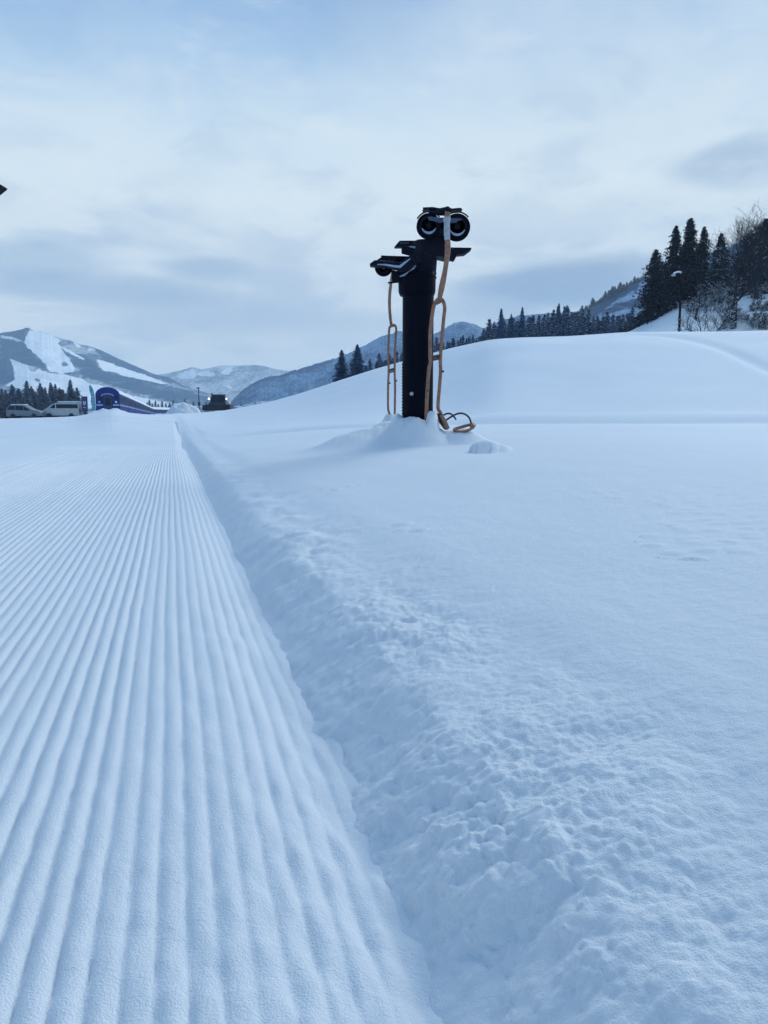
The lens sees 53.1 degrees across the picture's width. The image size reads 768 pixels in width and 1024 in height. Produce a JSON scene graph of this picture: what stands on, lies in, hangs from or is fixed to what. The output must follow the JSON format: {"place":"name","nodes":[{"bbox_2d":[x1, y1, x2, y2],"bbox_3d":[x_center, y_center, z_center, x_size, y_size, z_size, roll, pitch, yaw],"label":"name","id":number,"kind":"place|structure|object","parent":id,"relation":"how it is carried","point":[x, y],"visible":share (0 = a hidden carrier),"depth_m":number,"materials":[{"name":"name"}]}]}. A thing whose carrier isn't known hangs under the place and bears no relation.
{"place":"outdoors","nodes":[
{"label":"outdoors","id":0,"kind":"place"},
{"bbox_2d":[0,184,6,194],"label":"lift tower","id":1,"kind":"structure","parent":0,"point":[3,189],"depth_m":9.19,"materials":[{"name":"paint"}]},
{"bbox_2d":[0,329,230,413],"bbox_3d":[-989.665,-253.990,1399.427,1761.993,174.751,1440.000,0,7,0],"label":"mountain","id":2,"kind":"structure","parent":0,"point":[34,358],"depth_m":1201.52,"materials":[{"name":"white snow"}]},
{"bbox_2d":[159,365,289,401],"bbox_3d":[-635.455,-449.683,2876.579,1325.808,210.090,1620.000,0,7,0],"label":"mountain range","id":3,"kind":"structure","parent":0,"point":[231,382],"depth_m":2759.24,"materials":[{"name":"white snow"}]},
{"bbox_2d":[0,294,767,1023],"bbox_3d":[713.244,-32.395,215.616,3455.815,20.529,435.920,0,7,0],"label":"snow field","id":4,"kind":"structure","parent":0,"point":[520,630],"depth_m":2.13,"materials":[{"name":"white snow"}]},
{"bbox_2d":[0,402,6,418],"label":"conifer tree","id":5,"kind":"object","parent":4,"relation":"on","point":[2,409],"visible":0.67,"depth_m":147.46,"materials":[{"name":"green plant"}]},
{"bbox_2d":[0,398,6,413],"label":"conifer tree","id":6,"kind":"object","parent":4,"relation":"on","point":[4,402],"visible":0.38,"depth_m":152.81,"materials":[{"name":"green plant"}]},
{"bbox_2d":[2,400,11,417],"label":"conifer tree","id":7,"kind":"object","parent":4,"relation":"on","point":[9,402],"visible":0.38,"depth_m":148.47,"materials":[{"name":"green plant"}]},
{"bbox_2d":[7,386,18,401],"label":"conifer tree","id":8,"kind":"object","parent":4,"relation":"on","point":[12,393],"visible":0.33,"depth_m":168.93,"materials":[{"name":"green plant"}]},
{"bbox_2d":[7,394,23,417],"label":"conifer tree","id":9,"kind":"object","parent":4,"relation":"on","point":[14,400],"visible":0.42,"depth_m":144.60,"materials":[{"name":"green plant"}]},
{"bbox_2d":[16,391,24,403],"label":"conifer tree","id":10,"kind":"object","parent":4,"relation":"on","point":[19,396],"visible":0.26,"depth_m":165.00,"materials":[{"name":"green plant"}]},
{"bbox_2d":[6,404,46,417],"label":"parked minivan","id":11,"kind":"object","parent":4,"relation":"on","point":[16,410],"visible":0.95,"depth_m":96.35,"materials":[{"name":"paint"}]},
{"bbox_2d":[22,381,30,396],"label":"conifer tree","id":12,"kind":"object","parent":4,"relation":"on","point":[25,385],"visible":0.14,"depth_m":182.56,"materials":[{"name":"green plant"}]},
{"bbox_2d":[22,385,33,401],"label":"conifer tree","id":13,"kind":"object","parent":4,"relation":"on","point":[26,391],"visible":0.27,"depth_m":166.54,"materials":[{"name":"green plant"}]},
{"bbox_2d":[23,390,33,417],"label":"conifer tree","id":14,"kind":"object","parent":4,"relation":"on","point":[28,399],"visible":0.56,"depth_m":143.36,"materials":[{"name":"green plant"}]},
{"bbox_2d":[30,388,36,397],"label":"conifer tree","id":15,"kind":"object","parent":4,"relation":"on","point":[32,393],"visible":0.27,"depth_m":168.54,"materials":[{"name":"green plant"}]},
{"bbox_2d":[31,395,43,417],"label":"conifer tree","id":16,"kind":"object","parent":4,"relation":"on","point":[36,405],"visible":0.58,"depth_m":145.05,"materials":[{"name":"green plant"}]},
{"bbox_2d":[36,383,43,396],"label":"conifer tree","id":17,"kind":"object","parent":4,"relation":"on","point":[39,388],"visible":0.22,"depth_m":187.05,"materials":[{"name":"green plant"}]},
{"bbox_2d":[42,396,51,417],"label":"conifer tree","id":18,"kind":"object","parent":4,"relation":"on","point":[48,403],"visible":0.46,"depth_m":144.87,"materials":[{"name":"green plant"}]},
{"bbox_2d":[38,393,59,416],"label":"conifer tree","id":19,"kind":"object","parent":4,"relation":"on","point":[42,400],"visible":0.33,"depth_m":148.02,"materials":[{"name":"green plant"}]},
{"bbox_2d":[47,385,53,398],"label":"conifer tree","id":20,"kind":"object","parent":4,"relation":"on","point":[51,389],"visible":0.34,"depth_m":169.27,"materials":[{"name":"green plant"}]},
{"bbox_2d":[49,392,57,403],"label":"conifer tree","id":21,"kind":"object","parent":4,"relation":"on","point":[53,399],"visible":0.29,"depth_m":150.10,"materials":[{"name":"green plant"}]},
{"bbox_2d":[58,389,63,397],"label":"conifer tree","id":22,"kind":"object","parent":4,"relation":"on","point":[60,391],"visible":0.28,"depth_m":169.09,"materials":[{"name":"green plant"}]},
{"bbox_2d":[43,401,84,416],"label":"parked van","id":23,"kind":"object","parent":4,"relation":"on","point":[67,408],"visible":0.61,"depth_m":98.31,"materials":[{"name":"paint"}]},
{"bbox_2d":[64,384,72,400],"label":"conifer tree","id":24,"kind":"object","parent":4,"relation":"on","point":[69,387],"visible":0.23,"depth_m":164.52,"materials":[{"name":"green plant"}]},
{"bbox_2d":[60,390,77,416],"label":"conifer tree","id":25,"kind":"object","parent":4,"relation":"on","point":[71,397],"visible":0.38,"depth_m":146.15,"materials":[{"name":"green plant"}]},
{"bbox_2d":[81,396,87,414],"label":"notice board","id":26,"kind":"object","parent":4,"relation":"on","point":[84,401],"visible":0.88,"depth_m":89.09,"materials":[{"name":"blue plastic"}]},
{"bbox_2d":[89,385,95,411],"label":"feather flag","id":27,"kind":"object","parent":4,"relation":"on","point":[91,390],"visible":0.89,"depth_m":87.07,"materials":[{"name":"fabric"}]},
{"bbox_2d":[89,408,125,413],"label":"snow bank","id":28,"kind":"structure","parent":4,"relation":"on","point":[103,409],"depth_m":78.58,"materials":[{"name":"white snow"}]},
{"bbox_2d":[95,386,128,412],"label":"entrance","id":29,"kind":"object","parent":4,"relation":"on","point":[107,397],"visible":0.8,"depth_m":97.01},
{"bbox_2d":[103,395,111,409],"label":"end door","id":30,"kind":"structure","parent":29,"relation":"in","point":[107,398],"depth_m":96.90,"materials":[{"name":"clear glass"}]},
{"bbox_2d":[126,394,134,412],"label":"tunnel section","id":31,"kind":"object","parent":4,"relation":"on","point":[131,400],"visible":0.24,"depth_m":124.24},
{"bbox_2d":[134,398,139,413],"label":"tunnel section","id":32,"kind":"object","parent":4,"relation":"on","point":[137,406],"visible":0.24,"depth_m":144.58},
{"bbox_2d":[138,400,143,413],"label":"tunnel section","id":33,"kind":"object","parent":4,"relation":"on","point":[141,408],"visible":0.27,"depth_m":163.90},
{"bbox_2d":[153,407,169,413],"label":"tunnel section","id":34,"kind":"object","parent":4,"relation":"on","point":[160,410],"visible":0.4,"depth_m":280.48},
{"bbox_2d":[165,402,200,413],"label":"snow bank","id":35,"kind":"structure","parent":4,"relation":"on","point":[183,407],"depth_m":115.22,"materials":[{"name":"white snow"}]},
{"bbox_2d":[202,393,232,409],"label":"snow groomer","id":36,"kind":"object","parent":4,"relation":"on","point":[218,401],"visible":0.94,"depth_m":110.51,"materials":[{"name":"paint"}]},
{"bbox_2d":[0,416,442,1023],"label":"groomed run","id":37,"kind":"object","parent":4,"relation":"attached to","point":[182,840],"visible":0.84,"depth_m":1.59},
{"bbox_2d":[328,350,349,382],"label":"conifer tree","id":38,"kind":"object","parent":4,"relation":"on","point":[341,370],"visible":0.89,"depth_m":90.29,"materials":[{"name":"green plant"}]},
{"bbox_2d":[341,344,366,379],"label":"conifer tree","id":39,"kind":"object","parent":4,"relation":"on","point":[356,367],"visible":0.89,"depth_m":88.20,"materials":[{"name":"green plant"}]},
{"bbox_2d":[376,353,381,367],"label":"conifer tree","id":40,"kind":"object","parent":4,"relation":"on","point":[379,359],"visible":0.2,"depth_m":116.76,"materials":[{"name":"green plant"}]},
{"bbox_2d":[370,206,470,419],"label":"lift tower","id":41,"kind":"structure","parent":4,"relation":"on","point":[413,276],"depth_m":10.55,"materials":[{"name":"metal"}]},
{"bbox_2d":[387,269,396,414],"bbox_3d":[0.145,-2.583,11.886,0.198,2.174,0.629,0,7,0],"label":"rope","id":42,"kind":"object","parent":41,"relation":"hanging from","point":[389,328],"visible":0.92,"depth_m":12.17,"materials":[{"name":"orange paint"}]},
{"bbox_2d":[425,211,475,432],"bbox_3d":[0.926,-2.534,10.380,0.686,2.916,0.528,2,7,18],"label":"surface lift tow bar","id":43,"kind":"object","parent":41,"relation":"hanging from","point":[442,419],"visible":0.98,"depth_m":10.31,"materials":[{"name":"orange paint"}]},
{"bbox_2d":[434,337,438,351],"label":"conifer tree","id":44,"kind":"object","parent":4,"relation":"on","point":[436,344],"visible":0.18,"depth_m":116.45,"materials":[{"name":"green plant"}]},
{"bbox_2d":[486,319,491,334],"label":"conifer tree","id":45,"kind":"object","parent":4,"relation":"on","point":[489,323],"visible":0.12,"depth_m":138.62,"materials":[{"name":"green plant"}]},
{"bbox_2d":[496,309,505,338],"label":"conifer tree","id":46,"kind":"object","parent":4,"relation":"on","point":[501,329],"visible":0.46,"depth_m":85.97,"materials":[{"name":"green plant"}]},
{"bbox_2d":[507,313,514,337],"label":"conifer tree","id":47,"kind":"object","parent":4,"relation":"on","point":[511,332],"visible":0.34,"depth_m":93.83,"materials":[{"name":"green plant"}]},
{"bbox_2d":[517,307,526,337],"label":"conifer tree","id":48,"kind":"object","parent":4,"relation":"on","point":[521,329],"visible":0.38,"depth_m":87.86,"materials":[{"name":"green plant"}]},
{"bbox_2d":[526,316,532,325],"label":"conifer tree","id":49,"kind":"object","parent":4,"relation":"on","point":[528,321],"visible":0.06,"depth_m":141.68,"materials":[{"name":"green plant"}]},
{"bbox_2d":[533,326,539,336],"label":"conifer tree","id":50,"kind":"object","parent":4,"relation":"on","point":[536,333],"visible":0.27,"depth_m":91.78,"materials":[{"name":"green plant"}]},
{"bbox_2d":[537,322,540,335],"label":"conifer tree","id":51,"kind":"object","parent":4,"relation":"on","point":[539,326],"visible":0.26,"depth_m":105.58,"materials":[{"name":"green plant"}]},
{"bbox_2d":[544,322,549,336],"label":"conifer tree","id":52,"kind":"object","parent":4,"relation":"on","point":[548,327],"visible":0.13,"depth_m":106.79,"materials":[{"name":"green plant"}]},
{"bbox_2d":[548,317,554,330],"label":"conifer tree","id":53,"kind":"object","parent":4,"relation":"on","point":[550,321],"visible":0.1,"depth_m":125.11,"materials":[{"name":"green plant"}]},
{"bbox_2d":[549,324,554,336],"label":"conifer tree","id":54,"kind":"object","parent":4,"relation":"on","point":[551,333],"visible":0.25,"depth_m":92.84,"materials":[{"name":"green plant"}]},
{"bbox_2d":[554,323,561,335],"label":"conifer tree","id":55,"kind":"object","parent":4,"relation":"on","point":[556,329],"visible":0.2,"depth_m":95.07,"materials":[{"name":"green plant"}]},
{"bbox_2d":[555,303,561,332],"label":"conifer tree","id":56,"kind":"object","parent":4,"relation":"on","point":[558,317],"visible":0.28,"depth_m":109.30,"materials":[{"name":"green plant"}]},
{"bbox_2d":[559,322,565,335],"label":"conifer tree","id":57,"kind":"object","parent":4,"relation":"on","point":[563,329],"visible":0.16,"depth_m":98.70,"materials":[{"name":"green plant"}]},
{"bbox_2d":[562,305,569,321],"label":"conifer tree","id":58,"kind":"object","parent":4,"relation":"on","point":[566,313],"visible":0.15,"depth_m":113.15,"materials":[{"name":"green plant"}]},
{"bbox_2d":[565,320,573,335],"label":"conifer tree","id":59,"kind":"object","parent":4,"relation":"on","point":[568,329],"visible":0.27,"depth_m":91.43,"materials":[{"name":"green plant"}]},
{"bbox_2d":[573,311,581,324],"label":"conifer tree","id":60,"kind":"object","parent":4,"relation":"on","point":[578,316],"visible":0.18,"depth_m":127.88,"materials":[{"name":"green plant"}]},
{"bbox_2d":[575,323,580,335],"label":"conifer tree","id":61,"kind":"object","parent":4,"relation":"on","point":[577,329],"visible":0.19,"depth_m":98.53,"materials":[{"name":"green plant"}]},
{"bbox_2d":[576,324,586,334],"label":"conifer tree","id":62,"kind":"object","parent":4,"relation":"on","point":[583,326],"visible":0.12,"depth_m":93.53,"materials":[{"name":"green plant"}]},
{"bbox_2d":[580,312,587,329],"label":"conifer tree","id":63,"kind":"object","parent":4,"relation":"on","point":[582,314],"visible":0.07,"depth_m":122.68,"materials":[{"name":"green plant"}]},
{"bbox_2d":[585,322,597,334],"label":"conifer tree","id":64,"kind":"object","parent":4,"relation":"on","point":[590,329],"visible":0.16,"depth_m":90.36,"materials":[{"name":"green plant"}]},
{"bbox_2d":[596,320,606,333],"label":"conifer tree","id":65,"kind":"object","parent":4,"relation":"on","point":[599,324],"visible":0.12,"depth_m":105.71,"materials":[{"name":"green plant"}]},
{"bbox_2d":[600,319,612,331],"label":"conifer tree","id":66,"kind":"object","parent":4,"relation":"on","point":[605,324],"visible":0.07,"depth_m":107.26,"materials":[{"name":"green plant"}]},
{"bbox_2d":[616,325,624,332],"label":"conifer tree","id":67,"kind":"object","parent":4,"relation":"on","point":[620,328],"visible":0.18,"depth_m":96.75,"materials":[{"name":"green plant"}]},
{"bbox_2d":[617,319,623,330],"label":"conifer tree","id":68,"kind":"object","parent":4,"relation":"on","point":[619,322],"visible":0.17,"depth_m":109.38,"materials":[{"name":"green plant"}]},
{"bbox_2d":[623,323,628,331],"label":"conifer tree","id":69,"kind":"object","parent":4,"relation":"on","point":[625,326],"visible":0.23,"depth_m":97.31,"materials":[{"name":"green plant"}]},
{"bbox_2d":[627,315,635,328],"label":"conifer tree","id":70,"kind":"object","parent":4,"relation":"on","point":[630,318],"visible":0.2,"depth_m":105.99,"materials":[{"name":"green plant"}]},
{"bbox_2d":[627,249,677,329],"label":"cedar tree","id":71,"kind":"object","parent":4,"relation":"on","point":[653,294],"visible":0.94,"depth_m":79.31,"materials":[{"name":"green plant"}]},
{"bbox_2d":[645,225,682,317],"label":"cedar tree","id":72,"kind":"object","parent":4,"relation":"on","point":[676,244],"visible":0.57,"depth_m":82.92,"materials":[{"name":"green plant"}]},
{"bbox_2d":[671,271,682,331],"bbox_3d":[22.275,-15.335,58.563,1.028,5.874,0.437,0,7,0],"label":"light pole","id":73,"kind":"object","parent":4,"relation":"on","point":[680,298],"visible":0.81,"depth_m":58.37,"materials":[{"name":"metal"}]},
{"bbox_2d":[664,218,706,309],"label":"cedar tree","id":74,"kind":"object","parent":4,"relation":"on","point":[688,255],"visible":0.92,"depth_m":80.77,"materials":[{"name":"green plant"}]},
{"bbox_2d":[681,298,697,312],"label":"bare shrub","id":75,"kind":"object","parent":4,"relation":"on","point":[686,308],"visible":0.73,"depth_m":74.33,"materials":[{"name":"grey plant"}]},
{"bbox_2d":[689,284,707,318],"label":"bare tree","id":76,"kind":"object","parent":4,"relation":"on","point":[696,311],"visible":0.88,"depth_m":70.10,"materials":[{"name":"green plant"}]},
{"bbox_2d":[693,297,707,307],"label":"bare shrub","id":77,"kind":"object","parent":4,"relation":"on","point":[701,301],"visible":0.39,"depth_m":74.86,"materials":[{"name":"grey plant"}]},
{"bbox_2d":[692,226,715,301],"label":"cedar tree","id":78,"kind":"object","parent":4,"relation":"on","point":[705,248],"visible":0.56,"depth_m":83.79,"materials":[{"name":"green plant"}]},
{"bbox_2d":[698,279,712,300],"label":"bare shrub","id":79,"kind":"object","parent":4,"relation":"on","point":[708,288],"visible":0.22,"depth_m":81.04,"materials":[{"name":"grey plant"}]},
{"bbox_2d":[675,292,740,331],"bbox_3d":[23.808,-14.201,56.013,5.463,4.055,5.268,0,7,0],"label":"bare shrub","id":80,"kind":"object","parent":4,"relation":"on","point":[708,320],"visible":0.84,"depth_m":55.91,"materials":[{"name":"grey plant"}]},
{"bbox_2d":[698,296,723,311],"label":"bare shrub","id":81,"kind":"object","parent":4,"relation":"on","point":[710,305],"visible":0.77,"depth_m":73.06,"materials":[{"name":"grey plant"}]},
{"bbox_2d":[703,280,732,301],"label":"bare shrub","id":82,"kind":"object","parent":4,"relation":"on","point":[720,291],"visible":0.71,"depth_m":77.04,"materials":[{"name":"grey plant"}]},
{"bbox_2d":[711,291,725,304],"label":"bare shrub","id":83,"kind":"object","parent":4,"relation":"on","point":[716,298],"visible":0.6,"depth_m":75.82,"materials":[{"name":"plant"}]},
{"bbox_2d":[710,233,731,296],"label":"cedar tree","id":84,"kind":"object","parent":4,"relation":"on","point":[718,267],"visible":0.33,"depth_m":85.75,"materials":[{"name":"green plant"}]},
{"bbox_2d":[709,311,734,328],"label":"bare shrub","id":85,"kind":"object","parent":4,"relation":"on","point":[722,319],"visible":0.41,"depth_m":66.14,"materials":[{"name":"grey plant"}]},
{"bbox_2d":[708,276,745,298],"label":"bare shrub","id":86,"kind":"object","parent":4,"relation":"on","point":[721,286],"visible":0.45,"depth_m":79.74,"materials":[{"name":"grey plant"}]},
{"bbox_2d":[716,299,738,312],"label":"bare shrub","id":87,"kind":"object","parent":4,"relation":"on","point":[720,308],"visible":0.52,"depth_m":72.03,"materials":[{"name":"grey plant"}]},
{"bbox_2d":[700,228,755,295],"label":"bare tree","id":88,"kind":"object","parent":4,"relation":"on","point":[735,258],"visible":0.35,"depth_m":78.70,"materials":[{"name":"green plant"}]},
{"bbox_2d":[696,200,767,328],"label":"bare tree","id":89,"kind":"object","parent":4,"relation":"on","point":[747,248],"visible":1,"depth_m":65.67,"materials":[{"name":"brown plant"}]},
{"bbox_2d":[722,310,745,320],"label":"bare shrub","id":90,"kind":"object","parent":4,"relation":"on","point":[739,314],"visible":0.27,"depth_m":67.95,"materials":[{"name":"grey plant"}]},
{"bbox_2d":[728,257,744,296],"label":"cedar tree","id":91,"kind":"object","parent":4,"relation":"on","point":[733,275],"visible":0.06,"depth_m":92.77,"materials":[{"name":"green plant"}]},
{"bbox_2d":[716,218,767,299],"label":"bare tree","id":92,"kind":"object","parent":4,"relation":"on","point":[756,290],"visible":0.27,"depth_m":75.78,"materials":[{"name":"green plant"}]},
{"bbox_2d":[725,218,767,296],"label":"cedar tree","id":93,"kind":"object","parent":4,"relation":"on","point":[765,229],"visible":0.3,"depth_m":80.96,"materials":[{"name":"green plant"}]},
{"bbox_2d":[740,310,758,320],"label":"bare shrub","id":94,"kind":"object","parent":4,"relation":"on","point":[754,316],"visible":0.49,"depth_m":68.27,"materials":[{"name":"grey plant"}]},
{"bbox_2d":[734,281,766,294],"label":"bare shrub","id":95,"kind":"object","parent":4,"relation":"on","point":[749,290],"visible":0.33,"depth_m":79.63,"materials":[{"name":"grey plant"}]},
{"bbox_2d":[740,312,767,328],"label":"bare shrub","id":96,"kind":"object","parent":4,"relation":"on","point":[750,320],"visible":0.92,"depth_m":65.76,"materials":[{"name":"grey plant"}]},
{"bbox_2d":[748,302,763,309],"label":"bare shrub","id":97,"kind":"object","parent":4,"relation":"on","point":[755,305],"visible":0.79,"depth_m":71.87,"materials":[{"name":"grey plant"}]},
{"bbox_2d":[751,310,767,320],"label":"bare shrub","id":98,"kind":"object","parent":4,"relation":"on","point":[758,315],"visible":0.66,"depth_m":67.22,"materials":[{"name":"grey plant"}]},
{"bbox_2d":[752,275,767,293],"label":"bare shrub","id":99,"kind":"object","parent":4,"relation":"on","point":[765,285],"visible":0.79,"depth_m":79.25,"materials":[{"name":"plant"}]},
{"bbox_2d":[756,311,767,329],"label":"bare shrub","id":100,"kind":"object","parent":4,"relation":"on","point":[764,325],"visible":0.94,"depth_m":64.42,"materials":[{"name":"grey plant"}]},
{"bbox_2d":[0,0,767,374],"label":"sky","id":101,"kind":"structure","parent":0,"point":[201,184],"materials":[{"name":"blue"}]},
{"bbox_2d":[230,311,577,406],"bbox_3d":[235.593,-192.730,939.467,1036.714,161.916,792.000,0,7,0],"label":"mountain ridge","id":102,"kind":"structure","parent":0,"point":[299,381],"depth_m":906.00,"materials":[{"name":"white snow"}]},
{"bbox_2d":[576,244,745,323],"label":"hillside","id":103,"kind":"structure","parent":0,"point":[622,302],"depth_m":478.68,"materials":[{"name":"white snow"}]},
{"bbox_2d":[588,298,594,307],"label":"conifer tree","id":104,"kind":"object","parent":103,"relation":"on","point":[592,302],"visible":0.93,"depth_m":503.52,"materials":[{"name":"green plant"}]},
{"bbox_2d":[617,282,622,292],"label":"conifer tree","id":105,"kind":"object","parent":103,"relation":"on","point":[619,286],"visible":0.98,"depth_m":502.13,"materials":[{"name":"green plant"}]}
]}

